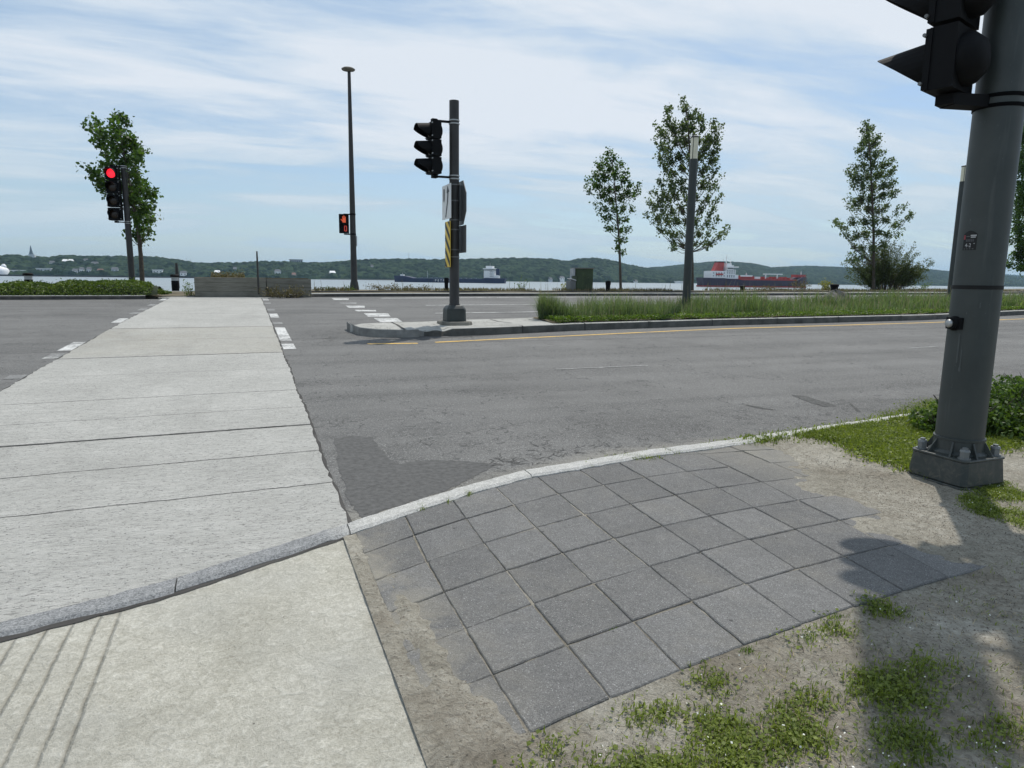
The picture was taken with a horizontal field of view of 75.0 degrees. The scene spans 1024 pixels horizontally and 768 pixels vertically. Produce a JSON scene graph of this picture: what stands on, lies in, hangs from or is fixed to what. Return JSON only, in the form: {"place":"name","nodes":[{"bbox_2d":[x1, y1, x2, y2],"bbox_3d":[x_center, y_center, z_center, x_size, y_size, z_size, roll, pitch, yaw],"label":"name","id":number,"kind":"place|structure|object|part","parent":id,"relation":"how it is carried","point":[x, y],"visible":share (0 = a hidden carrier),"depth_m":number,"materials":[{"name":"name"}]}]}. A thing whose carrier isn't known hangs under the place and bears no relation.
{"place":"outdoors","nodes":[
{"label":"outdoors","id":0,"kind":"place"},
{"bbox_2d":[145,291,194,297],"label":"promenade","id":1,"kind":"structure","parent":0,"point":[177,293],"depth_m":23.70,"materials":[{"name":"beige concrete"}]},
{"bbox_2d":[170,274,178,290],"bbox_3d":[-12.376,-3.722,24.510,0.315,0.600,0.315,-3,10,-21],"label":"bollard","id":2,"kind":"object","parent":1,"relation":"on","point":[174,282],"visible":1,"depth_m":24.41,"materials":[{"name":"black plastic"}]},
{"bbox_2d":[256,251,259,293],"bbox_3d":[-8.796,-3.843,23.087,0.065,1.476,0.065,1,9,1],"label":"marker pole","id":3,"kind":"object","parent":1,"relation":"on","point":[258,287],"visible":1,"depth_m":23.07,"materials":[{"name":"grey metal"}]},
{"bbox_2d":[156,296,287,298],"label":"path","id":4,"kind":"structure","parent":0,"point":[163,297],"depth_m":22.84,"materials":[{"name":"concrete"}]},
{"bbox_2d":[182,279,193,295],"bbox_3d":[-11.181,-3.301,23.186,0.669,0.686,0.343,0,9,-3],"label":"weed clump","id":5,"kind":"object","parent":4,"relation":"on","point":[187,290],"visible":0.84,"depth_m":23.17,"materials":[{"name":"green plant"}]},
{"bbox_2d":[194,277,311,296],"bbox_3d":[-9.272,-3.473,24.025,3.833,0.704,1.260,-3,10,-21],"label":"planter","id":6,"kind":"object","parent":4,"relation":"on","point":[224,287],"visible":0.81,"depth_m":23.31,"materials":[{"name":"concrete"}]},
{"bbox_2d":[210,267,244,277],"bbox_3d":[-10.152,-3.970,23.822,1.144,0.384,1.239,-3,10,-21],"label":"planter shrub","id":7,"kind":"object","parent":6,"relation":"on","point":[234,274],"visible":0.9,"depth_m":23.69,"materials":[{"name":"green plant"}]},
{"bbox_2d":[0,539,447,767],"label":"sidewalk","id":8,"kind":"structure","parent":0,"point":[284,663],"depth_m":2.19,"materials":[{"name":"concrete"}]},
{"bbox_2d":[0,254,696,282],"bbox_3d":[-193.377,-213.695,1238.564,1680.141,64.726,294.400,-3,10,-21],"label":"hills","id":9,"kind":"structure","parent":0,"point":[513,269],"depth_m":1138.24,"materials":[{"name":"green plant"}]},
{"bbox_2d":[28,245,35,257],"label":"church","id":10,"kind":"structure","parent":9,"relation":"on","point":[30,254],"depth_m":1039.36,"materials":[{"name":"stone"}]},
{"bbox_2d":[35,268,52,270],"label":"house","id":11,"kind":"structure","parent":9,"relation":"on","point":[44,269],"depth_m":933.06,"materials":[{"name":"white metal"}]},
{"bbox_2d":[111,267,118,270],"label":"house","id":12,"kind":"structure","parent":9,"relation":"on","point":[114,268],"depth_m":962.30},
{"bbox_2d":[180,271,186,275],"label":"house","id":13,"kind":"structure","parent":9,"relation":"on","point":[183,273],"depth_m":982.86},
{"bbox_2d":[289,259,302,261],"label":"apartment block","id":14,"kind":"structure","parent":9,"relation":"on","point":[296,260],"depth_m":1257.89,"materials":[{"name":"white"}]},
{"bbox_2d":[558,276,564,281],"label":"house","id":15,"kind":"structure","parent":9,"relation":"on","point":[561,278],"depth_m":1203.05,"materials":[{"name":"white"}]},
{"bbox_2d":[0,294,1023,521],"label":"road","id":16,"kind":"structure","parent":0,"point":[484,401],"depth_m":8.61,"materials":[{"name":"grey asphalt"}]},
{"bbox_2d":[0,295,144,299],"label":"kerb","id":17,"kind":"structure","parent":16,"relation":"on","point":[51,297],"depth_m":20.26,"materials":[{"name":"grey concrete"}]},
{"bbox_2d":[0,298,347,621],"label":"crosswalk","id":18,"kind":"structure","parent":16,"relation":"on","point":[169,438],"depth_m":4.65,"materials":[{"name":"concrete"}]},
{"bbox_2d":[1,298,351,522],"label":"expansion joint","id":19,"kind":"object","parent":18,"relation":"on","point":[349,520],"visible":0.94,"depth_m":5.51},
{"bbox_2d":[255,284,310,297],"bbox_3d":[-8.069,-3.229,23.503,1.872,0.614,0.992,-3,10,-21],"label":"weed clump","id":20,"kind":"object","parent":16,"relation":"on","point":[286,294],"visible":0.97,"depth_m":23.46,"materials":[{"name":"green plant"}]},
{"bbox_2d":[334,436,495,517],"bbox_3d":[-0.680,0.565,4.716,1.105,0.053,1.762,-3,10,-21],"label":"asphalt patch","id":21,"kind":"object","parent":16,"relation":"on","point":[364,463],"visible":0.98,"depth_m":4.46,"materials":[{"name":"grey asphalt"}]},
{"bbox_2d":[386,333,518,340],"bbox_3d":[-0.753,-0.973,12.974,3.918,0.035,0.867,-7,12,-39],"label":"asphalt patch","id":22,"kind":"object","parent":16,"relation":"on","point":[420,338],"visible":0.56,"depth_m":12.09,"materials":[{"name":"grey asphalt"}]},
{"bbox_2d":[0,411,929,636],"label":"kerb","id":23,"kind":"structure","parent":16,"relation":"on","point":[27,623],"depth_m":3.33,"materials":[{"name":"concrete"}]},
{"bbox_2d":[0,527,351,641],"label":"kerb seam","id":24,"kind":"object","parent":23,"relation":"on","point":[54,625],"visible":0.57,"depth_m":2.73,"materials":[{"name":"grey concrete"}]},
{"bbox_2d":[417,434,780,510],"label":"kerb weeds","id":25,"kind":"object","parent":23,"relation":"on","point":[615,456],"visible":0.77,"depth_m":4.92,"materials":[{"name":"green plant"}]},
{"bbox_2d":[4,302,936,378],"bbox_3d":[7.222,-1.893,19.014,32.560,0.364,14.200,-3,10,-21],"label":"road marking","id":26,"kind":"object","parent":16,"relation":"on","point":[53,356],"visible":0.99,"depth_m":9.28,"materials":[{"name":"white paint"}]},
{"bbox_2d":[57,295,922,350],"bbox_3d":[27.216,-4.541,36.496,85.888,0.458,13.996,-5,10,-31],"label":"road marking","id":27,"kind":"object","parent":16,"relation":"on","point":[283,334],"visible":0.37,"depth_m":15.24,"materials":[{"name":"white paint"}]},
{"bbox_2d":[294,329,858,514],"bbox_3d":[-0.149,-0.294,9.362,5.445,0.303,10.091,-3,10,-21],"label":"asphalt crack","id":28,"kind":"object","parent":16,"relation":"on","point":[815,401],"visible":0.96,"depth_m":6.90,"materials":[{"name":"black asphalt"}]},
{"bbox_2d":[289,292,1023,297],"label":"kerb","id":29,"kind":"structure","parent":16,"relation":"on","point":[440,294],"depth_m":28.47,"materials":[{"name":"grey concrete"}]},
{"bbox_2d":[347,309,1023,337],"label":"median island","id":30,"kind":"structure","parent":16,"relation":"on","point":[430,328],"depth_m":14.20,"materials":[{"name":"concrete"}]},
{"bbox_2d":[413,100,471,325],"bbox_3d":[-1.334,-3.252,12.841,1.068,4.230,0.681,-3,10,-21],"label":"traffic signal","id":31,"kind":"object","parent":30,"relation":"on","point":[454,201],"visible":1,"depth_m":12.75,"materials":[{"name":"metal"}]},
{"bbox_2d":[391,315,901,332],"bbox_3d":[5.465,-1.592,16.710,17.550,0.202,1.572,-4,10,-27],"label":"island crack","id":32,"kind":"object","parent":30,"relation":"on","point":[584,324],"visible":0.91,"depth_m":13.92,"materials":[{"name":"grey concrete"}]},
{"bbox_2d":[524,283,1023,322],"bbox_3d":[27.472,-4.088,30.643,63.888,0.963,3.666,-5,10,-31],"label":"median grass","id":33,"kind":"structure","parent":30,"relation":"on","point":[545,308],"depth_m":17.51,"materials":[{"name":"green plant"}]},
{"bbox_2d":[682,135,698,304],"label":"lamp column","id":34,"kind":"structure","parent":33,"relation":"on","point":[690,222],"depth_m":16.95,"materials":[{"name":"grey metal"}]},
{"bbox_2d":[543,305,1023,321],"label":"weeds","id":35,"kind":"object","parent":33,"relation":"on","point":[562,318],"visible":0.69,"depth_m":16.24,"materials":[{"name":"green plant"}]},
{"bbox_2d":[946,165,965,296],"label":"lamp column","id":36,"kind":"structure","parent":33,"relation":"on","point":[957,221],"depth_m":23.38,"materials":[{"name":"grey metal"}]},
{"bbox_2d":[822,289,848,304],"bbox_3d":[10.147,-2.638,20.882,1.428,0.658,0.944,-3,10,-21],"label":"boulder","id":37,"kind":"object","parent":30,"relation":"on","point":[834,291],"visible":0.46,"depth_m":20.70,"materials":[{"name":"grey stone"}]},
{"bbox_2d":[367,319,1012,343],"bbox_3d":[23.300,-2.689,25.193,58.792,0.222,0.806,-4,10,-29],"label":"road marking","id":38,"kind":"object","parent":16,"relation":"on","point":[639,332],"visible":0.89,"depth_m":13.60,"materials":[{"name":"yellow paint"}]},
{"bbox_2d":[0,276,1023,293],"bbox_3d":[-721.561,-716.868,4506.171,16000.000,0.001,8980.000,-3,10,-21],"label":"river","id":39,"kind":"structure","parent":0,"point":[164,283],"depth_m":555.89,"materials":[{"name":"liquid"}]},
{"bbox_2d":[0,274,193,277],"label":"wharf","id":40,"kind":"structure","parent":39,"relation":"in","point":[95,276],"depth_m":930.75,"materials":[{"name":"grey concrete"}]},
{"bbox_2d":[0,264,9,274],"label":"dome hall","id":41,"kind":"structure","parent":40,"relation":"on","point":[4,269],"depth_m":900.33,"materials":[{"name":"white metal"}]},
{"bbox_2d":[322,279,394,279],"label":"breakwater","id":42,"kind":"object","parent":39,"relation":"in","point":[358,279],"visible":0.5,"depth_m":1061.06,"materials":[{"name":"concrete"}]},
{"bbox_2d":[394,266,506,282],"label":"cargo ship","id":43,"kind":"object","parent":39,"relation":"on","point":[491,275],"visible":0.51,"depth_m":707.30,"materials":[{"name":"blue metal"}]},
{"bbox_2d":[696,255,806,287],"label":"tanker ship","id":44,"kind":"object","parent":39,"relation":"on","point":[721,273],"visible":0.79,"depth_m":603.54,"materials":[{"name":"red metal"}]},
{"bbox_2d":[0,0,1023,274],"label":"sky","id":45,"kind":"structure","parent":0,"point":[240,107],"materials":[{"name":"blue"}]},
{"bbox_2d":[311,289,1023,292],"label":"promenade","id":46,"kind":"structure","parent":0,"point":[1022,290],"depth_m":31.27,"materials":[{"name":"grey concrete"}]},
{"bbox_2d":[339,66,358,289],"bbox_3d":[-6.744,-8.320,27.397,0.802,8.867,0.540,-3,10,-21],"label":"street light","id":47,"kind":"object","parent":46,"relation":"on","point":[344,223],"visible":0.98,"depth_m":27.54,"materials":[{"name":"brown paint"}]},
{"bbox_2d":[363,283,434,290],"bbox_3d":[-4.893,-4.146,28.680,3.066,0.571,1.438,-3,10,-21],"label":"weed clump","id":48,"kind":"object","parent":46,"relation":"on","point":[390,289],"visible":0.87,"depth_m":28.36,"materials":[{"name":"green plant"}]},
{"bbox_2d":[444,278,448,290],"bbox_3d":[-2.879,-4.372,29.281,0.210,0.587,0.210,-3,10,-21],"label":"bollard","id":49,"kind":"object","parent":46,"relation":"on","point":[446,281],"visible":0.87,"depth_m":29.21,"materials":[{"name":"black plastic"}]},
{"bbox_2d":[514,275,527,288],"bbox_3d":[0.450,-4.737,31.383,0.800,0.747,0.380,-5,11,-33],"label":"tall weed","id":50,"kind":"object","parent":46,"relation":"on","point":[521,283],"visible":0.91,"depth_m":31.41,"materials":[{"name":"green plant"}]},
{"bbox_2d":[314,280,800,290],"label":"reeds","id":51,"kind":"object","parent":46,"relation":"on","point":[547,287],"visible":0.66,"depth_m":33.62,"materials":[{"name":"green plant"}]},
{"bbox_2d":[566,268,575,290],"bbox_3d":[2.888,-5.086,32.541,0.290,1.078,0.530,-3,10,-21],"label":"meter box","id":52,"kind":"object","parent":46,"relation":"on","point":[570,284],"visible":0.89,"depth_m":32.39,"materials":[{"name":"grey metal"}]},
{"bbox_2d":[570,268,593,290],"bbox_3d":[3.440,-5.137,32.791,0.969,1.115,0.680,-3,10,-21],"label":"utility cabinet","id":53,"kind":"object","parent":46,"relation":"on","point":[583,277],"visible":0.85,"depth_m":32.49,"materials":[{"name":"metal"}]},
{"bbox_3d":[3.556,-5.051,32.512,0.799,0.915,0.022,-3,10,-21],"label":"door","id":54,"kind":"part","parent":53,"relation":"part of","materials":[{"name":"green paint"}]},
{"bbox_2d":[605,281,610,290],"bbox_3d":[4.702,-4.790,32.672,0.273,0.522,0.273,-3,10,-21],"label":"bollard","id":55,"kind":"object","parent":46,"relation":"on","point":[607,283],"visible":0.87,"depth_m":32.57,"materials":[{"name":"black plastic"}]},
{"bbox_2d":[583,146,642,290],"bbox_3d":[5.093,-8.356,34.047,2.831,7.200,2.066,4,10,20],"label":"young maple","id":56,"kind":"object","parent":46,"relation":"on","point":[598,185],"visible":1,"depth_m":33.86,"materials":[{"name":"green plant"}]},
{"bbox_2d":[311,291,1008,291],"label":"edging","id":57,"kind":"object","parent":46,"relation":"on","point":[601,291],"visible":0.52,"depth_m":31.59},
{"bbox_2d":[311,286,1019,290],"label":"verge grass","id":58,"kind":"structure","parent":46,"relation":"on","point":[563,289],"depth_m":33.13,"materials":[{"name":"green plant"}]},
{"bbox_2d":[642,94,730,289],"bbox_3d":[9.611,-10.441,36.806,5.352,10.545,3.350,0,9,-4],"label":"poplar","id":59,"kind":"object","parent":46,"relation":"on","point":[683,128],"visible":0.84,"depth_m":36.39,"materials":[{"name":"green plant"}]},
{"bbox_2d":[753,285,777,290],"bbox_3d":[14.771,-5.593,38.896,1.197,0.574,2.272,5,10,26],"label":"weed clump","id":60,"kind":"object","parent":46,"relation":"on","point":[768,286],"visible":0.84,"depth_m":39.10,"materials":[{"name":"green plant"}]},
{"bbox_2d":[790,274,811,290],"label":"dry bush","id":61,"kind":"object","parent":46,"relation":"on","point":[801,286],"visible":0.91,"depth_m":40.88,"materials":[{"name":"brown plant"}]},
{"bbox_2d":[818,277,832,289],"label":"yellow shrub","id":62,"kind":"object","parent":46,"relation":"on","point":[826,286],"visible":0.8,"depth_m":44.16,"materials":[{"name":"green plant"}]},
{"bbox_2d":[830,284,838,290],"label":"bollard","id":63,"kind":"object","parent":46,"relation":"on","point":[833,286],"visible":0.86,"depth_m":42.40,"materials":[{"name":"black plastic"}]},
{"bbox_2d":[829,119,915,289],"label":"poplar","id":64,"kind":"object","parent":46,"relation":"on","point":[871,210],"visible":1,"depth_m":48.19,"materials":[{"name":"green plant"}]},
{"bbox_2d":[840,239,934,289],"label":"willow shrub","id":65,"kind":"object","parent":46,"relation":"on","point":[886,273],"visible":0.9,"depth_m":49.48,"materials":[{"name":"green plant"}]},
{"bbox_2d":[911,282,933,289],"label":"weed clump","id":66,"kind":"object","parent":46,"relation":"on","point":[924,285],"visible":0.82,"depth_m":51.69,"materials":[{"name":"green plant"}]},
{"bbox_2d":[1006,125,1023,277],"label":"poplar","id":67,"kind":"object","parent":46,"relation":"on","point":[1017,253],"visible":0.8,"depth_m":57.55,"materials":[{"name":"green plant"}]},
{"bbox_2d":[343,423,1023,767],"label":"soil","id":68,"kind":"structure","parent":0,"point":[441,739],"depth_m":2.37,"materials":[{"name":"beige soil"}]},
{"bbox_2d":[356,442,985,763],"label":"paving","id":69,"kind":"structure","parent":68,"relation":"on","point":[760,510],"depth_m":3.10,"materials":[{"name":"stone"}]},
{"bbox_2d":[609,612,849,653],"bbox_3d":[0.273,0.890,2.883,2.168,0.023,0.549,5,10,23],"label":"joint moss","id":70,"kind":"object","parent":69,"relation":"on","point":[749,651],"visible":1,"depth_m":2.55,"materials":[{"name":"green plant"}]},
{"bbox_2d":[355,453,1023,767],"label":"grit","id":71,"kind":"object","parent":68,"relation":"on","point":[853,639],"visible":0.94,"depth_m":2.45,"materials":[{"name":"stone"}]},
{"bbox_2d":[493,480,1023,767],"bbox_3d":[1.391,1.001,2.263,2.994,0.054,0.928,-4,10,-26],"label":"sparse grass","id":72,"kind":"structure","parent":68,"relation":"on","point":[847,687],"depth_m":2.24,"materials":[{"name":"green plant"}]},
{"bbox_2d":[552,485,1009,767],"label":"fallen petals","id":73,"kind":"object","parent":68,"relation":"on","point":[840,736],"visible":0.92,"depth_m":1.98,"materials":[{"name":"plant"}]},
{"bbox_2d":[568,444,1023,767],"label":"twigs","id":74,"kind":"object","parent":68,"relation":"on","point":[898,632],"visible":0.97,"depth_m":2.49,"materials":[{"name":"brown plant"}]},
{"bbox_2d":[593,595,1023,767],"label":"dry straw","id":75,"kind":"object","parent":68,"relation":"on","point":[881,696],"visible":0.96,"depth_m":2.25,"materials":[{"name":"plant"}]},
{"bbox_2d":[721,397,1023,479],"bbox_3d":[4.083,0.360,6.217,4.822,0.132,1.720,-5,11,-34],"label":"verge turf","id":76,"kind":"structure","parent":68,"relation":"on","point":[848,441],"depth_m":5.53,"materials":[{"name":"green plant"}]},
{"bbox_2d":[878,0,1023,490],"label":"traffic signal","id":77,"kind":"object","parent":68,"relation":"on","point":[953,59],"visible":0.97,"depth_m":4.20,"materials":[{"name":"grey paint"}]},
{"bbox_2d":[906,373,1023,439],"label":"shrub","id":78,"kind":"object","parent":68,"relation":"on","point":[1006,409],"visible":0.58,"depth_m":5.83,"materials":[{"name":"green plant"}]},
{"bbox_2d":[649,261,1023,286],"bbox_3d":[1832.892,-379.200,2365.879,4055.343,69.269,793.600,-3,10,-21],"label":"hills","id":79,"kind":"structure","parent":0,"point":[816,275],"depth_m":1758.05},
{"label":"promenade","id":80,"kind":"structure","parent":0,"visible":0},
{"bbox_2d":[22,273,32,281],"bbox_3d":[-16.569,-3.512,22.872,0.315,0.592,0.315,-3,10,-21],"label":"bollard","id":81,"kind":"object","parent":80,"relation":"on","point":[28,277],"visible":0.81,"depth_m":22.75,"materials":[{"name":"black plastic"}]},
{"bbox_2d":[0,277,171,295],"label":"hedge","id":82,"kind":"object","parent":80,"relation":"on","point":[73,287],"visible":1,"depth_m":20.78,"materials":[{"name":"green plant"}]},
{"bbox_2d":[75,108,163,280],"bbox_3d":[-13.609,-6.445,23.489,3.094,6.376,2.328,0,9,-5],"label":"young maple","id":83,"kind":"object","parent":80,"relation":"on","point":[138,186],"visible":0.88,"depth_m":23.14,"materials":[{"name":"green plant"}]},
{"bbox_2d":[104,165,134,279],"bbox_3d":[-13.278,-5.254,22.662,0.729,4.221,0.614,-3,10,-21],"label":"traffic signal","id":84,"kind":"object","parent":80,"relation":"on","point":[114,190],"visible":0.98,"depth_m":22.48,"materials":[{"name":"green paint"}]},
{"bbox_3d":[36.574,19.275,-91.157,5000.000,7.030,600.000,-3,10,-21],"label":"ground","id":85,"kind":"structure","parent":0,"visible":0},
{"bbox_2d":[175,263,179,287],"bbox_3d":[-13.367,-4.318,26.631,0.129,0.992,0.129,-8,12,-43],"label":"marker pole","id":86,"kind":"object","parent":85,"relation":"on","point":[176,269],"visible":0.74,"depth_m":26.55,"materials":[{"name":"grey metal"}]}
]}

